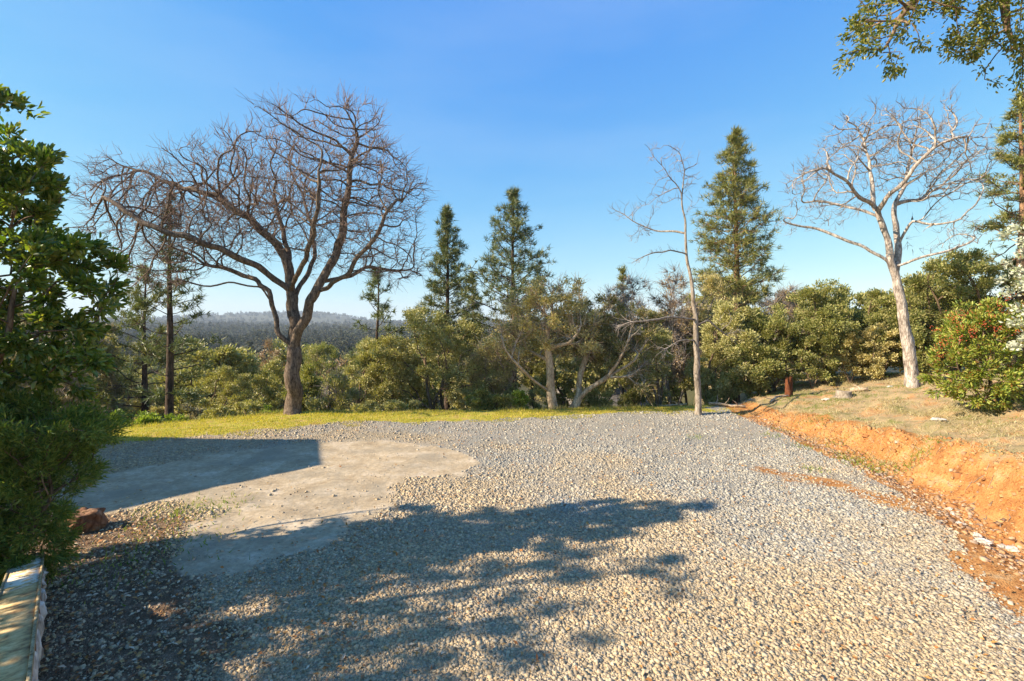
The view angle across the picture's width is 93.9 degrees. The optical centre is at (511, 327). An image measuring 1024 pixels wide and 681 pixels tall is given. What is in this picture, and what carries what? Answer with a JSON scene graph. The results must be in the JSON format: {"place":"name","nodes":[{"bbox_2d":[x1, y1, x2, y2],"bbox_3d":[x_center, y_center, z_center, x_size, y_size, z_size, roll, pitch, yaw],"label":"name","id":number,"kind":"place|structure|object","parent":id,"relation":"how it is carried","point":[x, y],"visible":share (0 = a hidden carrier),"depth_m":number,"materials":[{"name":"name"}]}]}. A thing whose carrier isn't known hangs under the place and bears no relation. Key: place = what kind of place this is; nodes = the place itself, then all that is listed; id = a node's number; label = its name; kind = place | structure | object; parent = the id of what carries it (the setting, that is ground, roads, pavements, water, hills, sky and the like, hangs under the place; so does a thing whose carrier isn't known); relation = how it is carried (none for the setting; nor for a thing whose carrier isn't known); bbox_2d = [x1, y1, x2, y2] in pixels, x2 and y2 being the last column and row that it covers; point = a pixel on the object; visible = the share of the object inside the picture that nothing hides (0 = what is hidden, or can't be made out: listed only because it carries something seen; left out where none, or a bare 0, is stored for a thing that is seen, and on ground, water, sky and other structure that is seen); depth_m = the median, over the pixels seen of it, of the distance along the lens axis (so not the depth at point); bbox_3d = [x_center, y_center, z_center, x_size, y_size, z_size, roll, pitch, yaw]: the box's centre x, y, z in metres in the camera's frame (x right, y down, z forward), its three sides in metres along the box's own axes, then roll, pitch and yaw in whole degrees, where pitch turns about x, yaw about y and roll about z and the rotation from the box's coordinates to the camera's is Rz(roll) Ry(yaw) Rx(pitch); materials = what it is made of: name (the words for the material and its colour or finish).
{"place":"outdoors","nodes":[
{"label":"outdoors","id":0,"kind":"place"},
{"bbox_2d":[34,398,780,442],"bbox_3d":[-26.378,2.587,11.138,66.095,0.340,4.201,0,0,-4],"label":"grass verge","id":1,"kind":"object","parent":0,"point":[319,421],"depth_m":12.75,"materials":[{"name":"green plant"}]},
{"bbox_2d":[56,80,438,414],"bbox_3d":[-7.288,-2.107,13.536,10.570,9.446,5.174,0,0,0],"label":"bare oak tree","id":2,"kind":"object","parent":1,"relation":"on","point":[291,375],"visible":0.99,"depth_m":13.11,"materials":[{"name":"brown plant"}]},
{"bbox_2d":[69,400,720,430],"bbox_3d":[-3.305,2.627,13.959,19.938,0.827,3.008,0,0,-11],"label":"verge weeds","id":3,"kind":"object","parent":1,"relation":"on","point":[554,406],"visible":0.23,"depth_m":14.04,"materials":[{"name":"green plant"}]},
{"bbox_2d":[0,0,1023,320],"label":"sky","id":4,"kind":"structure","parent":0,"point":[559,101],"materials":[{"name":"blue"}]},
{"bbox_2d":[1,357,1023,680],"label":"gravel lot","id":5,"kind":"structure","parent":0,"point":[106,621],"depth_m":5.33,"materials":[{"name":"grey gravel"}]},
{"bbox_2d":[0,552,48,680],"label":"wall","id":6,"kind":"structure","parent":5,"relation":"on","point":[23,609],"depth_m":2.97,"materials":[{"name":"white paint"}]},
{"bbox_2d":[0,83,134,443],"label":"broadleaf tree","id":7,"kind":"object","parent":5,"relation":"on","point":[44,241],"visible":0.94,"depth_m":4.64,"materials":[{"name":"green plant"}]},
{"bbox_2d":[0,385,138,586],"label":"conifer shrub","id":8,"kind":"object","parent":5,"relation":"on","point":[52,449],"visible":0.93,"depth_m":4.42,"materials":[{"name":"green plant"}]},
{"bbox_2d":[57,507,107,534],"bbox_3d":[-5.345,2.428,5.915,0.583,0.345,0.413,6,4,-14],"label":"boulder","id":9,"kind":"object","parent":5,"relation":"on","point":[94,518],"visible":0.42,"depth_m":5.89,"materials":[{"name":"brown stone"}]},
{"bbox_2d":[52,440,479,573],"bbox_3d":[-3.838,2.497,8.134,5.562,0.046,5.504,0,0,27],"label":"dirt patch","id":10,"kind":"object","parent":5,"relation":"on","point":[356,465],"visible":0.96,"depth_m":7.31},
{"bbox_2d":[607,141,743,414],"bbox_3d":[4.710,-1.348,13.246,4.086,7.901,2.993,0,0,10],"label":"bare slender tree","id":11,"kind":"object","parent":5,"relation":"on","point":[698,395],"visible":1,"depth_m":13.54,"materials":[{"name":"grey plant"}]},
{"bbox_2d":[680,271,756,339],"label":"valley tree","id":12,"kind":"object","parent":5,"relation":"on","point":[702,298],"visible":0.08,"depth_m":32.59,"materials":[{"name":"green plant"}]},
{"bbox_2d":[134,313,1008,408],"bbox_3d":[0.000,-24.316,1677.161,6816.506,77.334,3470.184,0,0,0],"label":"hillside","id":13,"kind":"structure","parent":0,"point":[330,318],"depth_m":1524.17,"materials":[{"name":"green plant"}]},
{"bbox_2d":[2,305,93,423],"bbox_3d":[-16.897,1.941,16.943,2.816,5.858,4.047,0,0,0],"label":"pale bush","id":14,"kind":"object","parent":13,"relation":"on","point":[28,311],"visible":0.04,"depth_m":16.93,"materials":[{"name":"green plant"}]},
{"bbox_2d":[32,320,132,422],"bbox_3d":[-14.252,2.062,15.896,2.688,4.967,2.833,0,0,-44],"label":"pale bush","id":15,"kind":"object","parent":13,"relation":"on","point":[110,379],"visible":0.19,"depth_m":16.00,"materials":[{"name":"green plant"}]},
{"bbox_2d":[93,333,135,412],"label":"live oak tree","id":16,"kind":"object","parent":13,"relation":"on","point":[120,348],"visible":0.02,"depth_m":25.38,"materials":[{"name":"green plant"}]},
{"bbox_2d":[105,368,164,417],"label":"live oak tree","id":17,"kind":"object","parent":13,"relation":"on","point":[137,402],"visible":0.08,"depth_m":18.08,"materials":[{"name":"green plant"}]},
{"bbox_2d":[67,262,206,424],"bbox_3d":[-13.305,1.165,16.845,3.530,7.124,3.898,0,0,0],"label":"conifer tree","id":18,"kind":"object","parent":13,"relation":"on","point":[135,346],"visible":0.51,"depth_m":16.90,"materials":[{"name":"green plant"}]},
{"bbox_2d":[128,410,164,425],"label":"green shrub","id":19,"kind":"object","parent":13,"relation":"on","point":[150,418],"visible":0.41,"depth_m":12.57,"materials":[{"name":"green plant"}]},
{"bbox_2d":[132,403,190,424],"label":"wild shrub","id":20,"kind":"object","parent":13,"relation":"on","point":[159,409],"visible":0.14,"depth_m":15.70,"materials":[{"name":"green plant"}]},
{"bbox_2d":[109,190,225,420],"bbox_3d":[-10.347,-0.303,14.206,2.643,7.791,2.863,0,0,37],"label":"conifer tree","id":21,"kind":"object","parent":13,"relation":"on","point":[171,368],"visible":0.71,"depth_m":14.12,"materials":[{"name":"green plant"}]},
{"bbox_2d":[159,413,189,423],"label":"green shrub","id":22,"kind":"object","parent":13,"relation":"on","point":[169,417],"visible":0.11,"depth_m":12.83,"materials":[{"name":"green plant"}]},
{"bbox_2d":[174,402,215,420],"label":"wild shrub","id":23,"kind":"object","parent":13,"relation":"on","point":[196,412],"visible":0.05,"depth_m":15.55,"materials":[{"name":"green plant"}]},
{"bbox_2d":[148,335,261,419],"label":"valley tree","id":24,"kind":"object","parent":13,"relation":"on","point":[243,358],"visible":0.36,"depth_m":24.25,"materials":[{"name":"green plant"}]},
{"bbox_2d":[197,404,235,419],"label":"wild shrub","id":25,"kind":"object","parent":13,"relation":"on","point":[218,411],"visible":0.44,"depth_m":13.27,"materials":[{"name":"green plant"}]},
{"bbox_2d":[195,364,255,409],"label":"live oak tree","id":26,"kind":"object","parent":13,"relation":"on","point":[233,391],"visible":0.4,"depth_m":19.81,"materials":[{"name":"green plant"}]},
{"bbox_2d":[225,401,257,416],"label":"wild shrub","id":27,"kind":"object","parent":13,"relation":"on","point":[240,407],"visible":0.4,"depth_m":13.89,"materials":[{"name":"green plant"}]},
{"bbox_2d":[233,395,265,411],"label":"wild shrub","id":28,"kind":"object","parent":13,"relation":"on","point":[257,405],"visible":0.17,"depth_m":16.09,"materials":[{"name":"green plant"}]},
{"bbox_2d":[255,339,285,375],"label":"live oak tree","id":29,"kind":"object","parent":13,"relation":"on","point":[273,352],"visible":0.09,"depth_m":33.98,"materials":[{"name":"green plant"}]},
{"bbox_2d":[238,358,303,410],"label":"live oak tree","id":30,"kind":"object","parent":13,"relation":"on","point":[271,395],"visible":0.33,"depth_m":18.80,"materials":[{"name":"green plant"}]},
{"bbox_2d":[248,364,308,408],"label":"valley tree","id":31,"kind":"object","parent":13,"relation":"on","point":[270,386],"visible":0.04,"depth_m":27.09,"materials":[{"name":"green plant"}]},
{"bbox_2d":[260,337,337,375],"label":"valley tree","id":32,"kind":"object","parent":13,"relation":"on","point":[282,346],"visible":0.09,"depth_m":34.93,"materials":[{"name":"green plant"}]},
{"bbox_2d":[279,363,325,411],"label":"live oak tree","id":33,"kind":"object","parent":13,"relation":"on","point":[310,381],"visible":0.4,"depth_m":17.38,"materials":[{"name":"green plant"}]},
{"bbox_2d":[300,346,326,410],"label":"live oak tree","id":34,"kind":"object","parent":13,"relation":"on","point":[314,357],"visible":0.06,"depth_m":31.79,"materials":[{"name":"green plant"}]},
{"bbox_2d":[300,342,354,410],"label":"live oak tree","id":35,"kind":"object","parent":13,"relation":"on","point":[322,350],"visible":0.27,"depth_m":27.00,"materials":[{"name":"green plant"}]},
{"bbox_2d":[305,364,369,411],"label":"live oak tree","id":36,"kind":"object","parent":13,"relation":"on","point":[337,397],"visible":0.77,"depth_m":15.20,"materials":[{"name":"plant"}]},
{"bbox_2d":[321,350,382,411],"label":"valley tree","id":37,"kind":"object","parent":13,"relation":"on","point":[341,362],"visible":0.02,"depth_m":28.98,"materials":[{"name":"green plant"}]},
{"bbox_2d":[338,351,372,408],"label":"live oak tree","id":38,"kind":"object","parent":13,"relation":"on","point":[353,378],"visible":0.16,"depth_m":23.93,"materials":[{"name":"green plant"}]},
{"bbox_2d":[342,335,374,402],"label":"live oak tree","id":39,"kind":"object","parent":13,"relation":"on","point":[357,347],"visible":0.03,"depth_m":29.89,"materials":[{"name":"green plant"}]},
{"bbox_2d":[340,400,382,411],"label":"wild shrub","id":40,"kind":"object","parent":13,"relation":"on","point":[369,404],"visible":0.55,"depth_m":14.74,"materials":[{"name":"green plant"}]},
{"bbox_2d":[320,337,422,410],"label":"live oak tree","id":41,"kind":"object","parent":13,"relation":"on","point":[382,390],"visible":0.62,"depth_m":16.88,"materials":[{"name":"green plant"}]},
{"bbox_2d":[346,263,406,411],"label":"conifer tree","id":42,"kind":"object","parent":13,"relation":"on","point":[378,313],"visible":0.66,"depth_m":17.65,"materials":[{"name":"green plant"}]},
{"bbox_2d":[381,398,421,411],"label":"wild shrub","id":43,"kind":"object","parent":13,"relation":"on","point":[395,405],"visible":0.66,"depth_m":14.70,"materials":[{"name":"green plant"}]},
{"bbox_2d":[384,355,454,409],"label":"valley tree","id":44,"kind":"object","parent":13,"relation":"on","point":[434,382],"visible":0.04,"depth_m":32.02,"materials":[{"name":"green plant"}]},
{"bbox_2d":[370,305,497,410],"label":"live oak tree","id":45,"kind":"object","parent":13,"relation":"on","point":[449,359],"visible":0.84,"depth_m":17.17,"materials":[{"name":"green plant"}]},
{"bbox_2d":[404,202,493,410],"bbox_3d":[-2.768,-0.194,20.886,3.959,10.796,3.898,0,0,35],"label":"conifer tree","id":46,"kind":"object","parent":13,"relation":"on","point":[445,258],"visible":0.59,"depth_m":20.79,"materials":[{"name":"green plant"}]},
{"bbox_2d":[47,310,874,382],"bbox_3d":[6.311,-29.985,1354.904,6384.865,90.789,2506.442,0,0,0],"label":"wood","id":47,"kind":"object","parent":13,"relation":"on","point":[341,337],"visible":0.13,"depth_m":449.77,"materials":[{"name":"green plant"}]},
{"bbox_2d":[450,270,493,395],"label":"conifer tree","id":48,"kind":"object","parent":13,"relation":"on","point":[473,284],"visible":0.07,"depth_m":22.91,"materials":[{"name":"green plant"}]},
{"bbox_2d":[446,388,499,410],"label":"wild shrub","id":49,"kind":"object","parent":13,"relation":"on","point":[462,405],"visible":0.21,"depth_m":16.60,"materials":[{"name":"green plant"}]},
{"bbox_2d":[436,324,517,408],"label":"live oak tree","id":50,"kind":"object","parent":13,"relation":"on","point":[456,404],"visible":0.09,"depth_m":20.97,"materials":[{"name":"green plant"}]},
{"bbox_2d":[465,388,514,410],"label":"green shrub","id":51,"kind":"object","parent":13,"relation":"on","point":[477,397],"visible":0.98,"depth_m":14.51,"materials":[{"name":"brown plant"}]},
{"bbox_2d":[455,314,541,409],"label":"live oak tree","id":52,"kind":"object","parent":13,"relation":"on","point":[500,379],"visible":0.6,"depth_m":16.87,"materials":[{"name":"green plant"}]},
{"bbox_2d":[510,389,529,409],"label":"green shrub","id":53,"kind":"object","parent":13,"relation":"on","point":[521,396],"visible":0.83,"depth_m":14.96,"materials":[{"name":"green plant"}]},
{"bbox_2d":[454,184,592,407],"bbox_3d":[-0.087,-0.621,19.417,5.007,10.149,5.016,0,0,-35],"label":"conifer tree","id":54,"kind":"object","parent":13,"relation":"on","point":[512,218],"visible":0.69,"depth_m":18.75,"materials":[{"name":"green plant"}]},
{"bbox_2d":[501,375,546,409],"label":"wild shrub","id":55,"kind":"object","parent":13,"relation":"on","point":[536,391],"visible":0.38,"depth_m":16.73,"materials":[{"name":"green plant"}]},
{"bbox_2d":[505,313,575,408],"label":"live oak tree","id":56,"kind":"object","parent":13,"relation":"on","point":[561,399],"visible":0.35,"depth_m":20.87,"materials":[{"name":"green plant"}]},
{"bbox_2d":[477,272,607,408],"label":"live oak tree","id":57,"kind":"object","parent":13,"relation":"on","point":[521,321],"visible":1,"depth_m":14.42,"materials":[{"name":"green plant"}]},
{"bbox_2d":[566,383,614,407],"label":"wild shrub","id":58,"kind":"object","parent":13,"relation":"on","point":[593,396],"visible":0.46,"depth_m":16.50,"materials":[{"name":"green plant"}]},
{"bbox_2d":[557,310,630,406],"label":"live oak tree","id":59,"kind":"object","parent":13,"relation":"on","point":[592,373],"visible":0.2,"depth_m":20.86,"materials":[{"name":"green plant"}]},
{"bbox_2d":[555,387,649,407],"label":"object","id":60,"kind":"structure","parent":13,"relation":"on","point":[614,397],"depth_m":31.65,"materials":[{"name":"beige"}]},
{"bbox_2d":[550,285,674,408],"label":"live oak tree","id":61,"kind":"object","parent":13,"relation":"on","point":[622,349],"visible":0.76,"depth_m":14.89,"materials":[{"name":"green plant"}]},
{"bbox_2d":[611,262,634,406],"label":"conifer tree","id":62,"kind":"object","parent":13,"relation":"on","point":[622,273],"visible":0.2,"depth_m":20.95,"materials":[{"name":"green plant"}]},
{"bbox_2d":[596,268,658,406],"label":"bare slender tree","id":63,"kind":"object","parent":13,"relation":"on","point":[623,299],"visible":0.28,"depth_m":20.36,"materials":[{"name":"brown plant"}]},
{"bbox_2d":[614,365,653,406],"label":"wild shrub","id":64,"kind":"object","parent":13,"relation":"on","point":[636,398],"visible":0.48,"depth_m":17.48,"materials":[{"name":"green plant"}]},
{"bbox_2d":[617,324,675,405],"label":"live oak tree","id":65,"kind":"object","parent":13,"relation":"on","point":[660,337],"visible":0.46,"depth_m":16.73,"materials":[{"name":"green plant"}]},
{"bbox_2d":[645,261,707,405],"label":"live oak tree","id":66,"kind":"object","parent":13,"relation":"on","point":[677,362],"visible":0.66,"depth_m":19.82,"materials":[{"name":"grey plant"}]},
{"bbox_2d":[643,306,713,405],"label":"live oak tree","id":67,"kind":"object","parent":13,"relation":"on","point":[686,385],"visible":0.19,"depth_m":21.01,"materials":[{"name":"green plant"}]},
{"bbox_2d":[676,268,741,399],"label":"live oak tree","id":68,"kind":"object","parent":13,"relation":"on","point":[714,281],"visible":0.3,"depth_m":19.81,"materials":[{"name":"green plant"}]},
{"bbox_2d":[689,356,740,404],"bbox_3d":[6.943,1.977,16.376,1.613,2.004,1.327,0,0,0],"label":"wild shrub","id":69,"kind":"object","parent":13,"relation":"on","point":[705,381],"visible":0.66,"depth_m":16.28,"materials":[{"name":"green plant"}]},
{"bbox_2d":[683,294,764,402],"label":"live oak tree","id":70,"kind":"object","parent":13,"relation":"on","point":[712,348],"visible":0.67,"depth_m":16.60,"materials":[{"name":"green plant"}]},
{"bbox_2d":[722,370,1023,613],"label":"earth bank","id":71,"kind":"structure","parent":0,"point":[1012,483],"depth_m":8.47,"materials":[{"name":"orange soil"}]},
{"bbox_2d":[47,423,948,610],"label":"weeds","id":72,"kind":"object","parent":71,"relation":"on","point":[204,541],"visible":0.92,"depth_m":6.45,"materials":[{"name":"plant"}]},
{"bbox_2d":[708,395,745,406],"bbox_3d":[6.596,2.278,14.671,1.034,0.330,0.330,0,0,39],"label":"fallen log","id":73,"kind":"object","parent":71,"relation":"on","point":[721,404],"visible":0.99,"depth_m":14.66,"materials":[{"name":"grey wood"}]},
{"bbox_2d":[687,124,786,403],"bbox_3d":[10.224,-2.751,22.043,4.318,13.334,5.032,0,0,0],"label":"conifer tree","id":74,"kind":"object","parent":71,"relation":"on","point":[735,218],"visible":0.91,"depth_m":21.56,"materials":[{"name":"green plant"}]},
{"bbox_2d":[725,353,772,397],"bbox_3d":[7.896,1.689,16.001,1.442,1.732,1.339,0,0,0],"label":"wild shrub","id":75,"kind":"object","parent":71,"relation":"on","point":[753,388],"visible":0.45,"depth_m":15.82,"materials":[{"name":"green plant"}]},
{"bbox_2d":[719,341,789,401],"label":"live oak tree","id":76,"kind":"object","parent":71,"relation":"on","point":[774,367],"visible":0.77,"depth_m":15.72,"materials":[{"name":"green plant"}]},
{"bbox_2d":[753,279,805,382],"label":"bare slender tree","id":77,"kind":"object","parent":71,"relation":"on","point":[782,296],"visible":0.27,"depth_m":19.91,"materials":[{"name":"grey plant"}]},
{"bbox_2d":[737,303,825,393],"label":"live oak tree","id":78,"kind":"object","parent":71,"relation":"on","point":[767,326],"visible":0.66,"depth_m":16.55,"materials":[{"name":"green plant"}]},
{"bbox_2d":[784,376,792,396],"bbox_3d":[8.476,1.816,14.597,0.286,0.712,0.283,0,0,0],"label":"broken stump","id":79,"kind":"object","parent":71,"relation":"on","point":[789,386],"visible":0.8,"depth_m":14.52,"materials":[{"name":"red wood"}]},
{"bbox_2d":[770,292,850,377],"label":"live oak tree","id":80,"kind":"object","parent":71,"relation":"on","point":[821,361],"visible":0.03,"depth_m":20.95,"materials":[{"name":"green plant"}]},
{"bbox_2d":[788,325,842,387],"bbox_3d":[10.099,1.010,15.729,1.763,2.192,1.344,0,0,0],"label":"wild shrub","id":81,"kind":"object","parent":71,"relation":"on","point":[830,364],"visible":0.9,"depth_m":15.67,"materials":[{"name":"green plant"}]},
{"bbox_2d":[785,278,875,383],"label":"live oak tree","id":82,"kind":"object","parent":71,"relation":"on","point":[813,310],"visible":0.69,"depth_m":16.17,"materials":[{"name":"green plant"}]},
{"bbox_2d":[833,390,852,398],"bbox_3d":[9.198,1.851,13.194,0.543,0.199,0.537,0,0,0],"label":"rock","id":83,"kind":"object","parent":71,"relation":"on","point":[843,394],"visible":0.95,"depth_m":13.08,"materials":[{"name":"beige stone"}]},
{"bbox_2d":[825,331,879,382],"bbox_3d":[11.133,0.966,15.597,1.528,1.780,1.096,0,0,0],"label":"wild shrub","id":84,"kind":"object","parent":71,"relation":"on","point":[847,365],"visible":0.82,"depth_m":15.56,"materials":[{"name":"green plant"}]},
{"bbox_2d":[826,290,896,368],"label":"live oak tree","id":85,"kind":"object","parent":71,"relation":"on","point":[860,299],"visible":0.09,"depth_m":20.46,"materials":[{"name":"green plant"}]},
{"bbox_2d":[727,414,1023,588],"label":"ditch rubble","id":86,"kind":"object","parent":71,"relation":"on","point":[1020,561],"visible":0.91,"depth_m":6.73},
{"bbox_2d":[860,322,902,379],"bbox_3d":[11.817,0.754,15.157,1.588,1.914,1.222,0,0,0],"label":"wild shrub","id":87,"kind":"object","parent":71,"relation":"on","point":[868,333],"visible":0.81,"depth_m":15.06,"materials":[{"name":"green plant"}]},
{"bbox_2d":[837,287,931,373],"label":"live oak tree","id":88,"kind":"object","parent":71,"relation":"on","point":[875,295],"visible":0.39,"depth_m":15.79,"materials":[{"name":"green plant"}]},
{"bbox_2d":[746,404,1023,557],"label":"clay clods","id":89,"kind":"object","parent":71,"relation":"on","point":[957,475],"visible":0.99,"depth_m":7.79,"materials":[{"name":"orange soil"}]},
{"bbox_2d":[759,372,1020,436],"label":"bank grass","id":90,"kind":"structure","parent":71,"relation":"on","point":[800,394],"depth_m":13.18,"materials":[{"name":"plant"}]},
{"bbox_2d":[771,81,1010,387],"bbox_3d":[10.557,-2.243,12.998,7.562,7.858,3.509,0,0,0],"label":"bare oak tree","id":91,"kind":"object","parent":71,"relation":"on","point":[892,259],"visible":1,"depth_m":12.90,"materials":[{"name":"beige plant"}]},
{"bbox_2d":[776,421,1013,526],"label":"root fragments","id":92,"kind":"object","parent":71,"relation":"on","point":[947,482],"visible":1,"depth_m":6.87,"materials":[{"name":"brown plant"}]},
{"bbox_2d":[899,324,952,374],"bbox_3d":[12.701,0.705,14.602,1.662,1.616,1.121,0,0,0],"label":"wild shrub","id":93,"kind":"object","parent":71,"relation":"on","point":[920,338],"visible":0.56,"depth_m":14.37,"materials":[{"name":"green plant"}]},
{"bbox_2d":[832,0,1023,104],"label":"live oak tree","id":94,"kind":"object","parent":71,"relation":"on","point":[859,26],"visible":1,"depth_m":4.32,"materials":[{"name":"green plant"}]},
{"bbox_2d":[888,271,967,371],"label":"live oak tree","id":95,"kind":"object","parent":71,"relation":"on","point":[922,275],"visible":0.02,"depth_m":19.88,"materials":[{"name":"green plant"}]},
{"bbox_2d":[873,247,1017,371],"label":"live oak tree","id":96,"kind":"object","parent":71,"relation":"on","point":[960,266],"visible":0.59,"depth_m":14.54,"materials":[{"name":"green plant"}]},
{"bbox_2d":[916,292,1023,411],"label":"toyon bush","id":97,"kind":"object","parent":71,"relation":"on","point":[1011,386],"visible":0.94,"depth_m":9.38,"materials":[{"name":"green plant"}]},
{"bbox_2d":[965,90,1023,364],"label":"conifer tree","id":98,"kind":"object","parent":71,"relation":"on","point":[1016,163],"visible":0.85,"depth_m":14.53,"materials":[{"name":"green plant"}]},
{"bbox_2d":[966,256,1023,365],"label":"live oak tree","id":99,"kind":"object","parent":71,"relation":"on","point":[1012,278],"visible":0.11,"depth_m":14.60,"materials":[{"name":"green plant"}]},
{"bbox_2d":[994,222,1023,350],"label":"flowering tree","id":100,"kind":"object","parent":71,"relation":"on","point":[1020,282],"visible":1,"depth_m":7.40,"materials":[{"name":"grey plant"}]},
{"bbox_2d":[735,369,1023,476],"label":"dry grass","id":101,"kind":"structure","parent":0,"point":[931,413],"depth_m":9.99,"materials":[{"name":"beige plant"}]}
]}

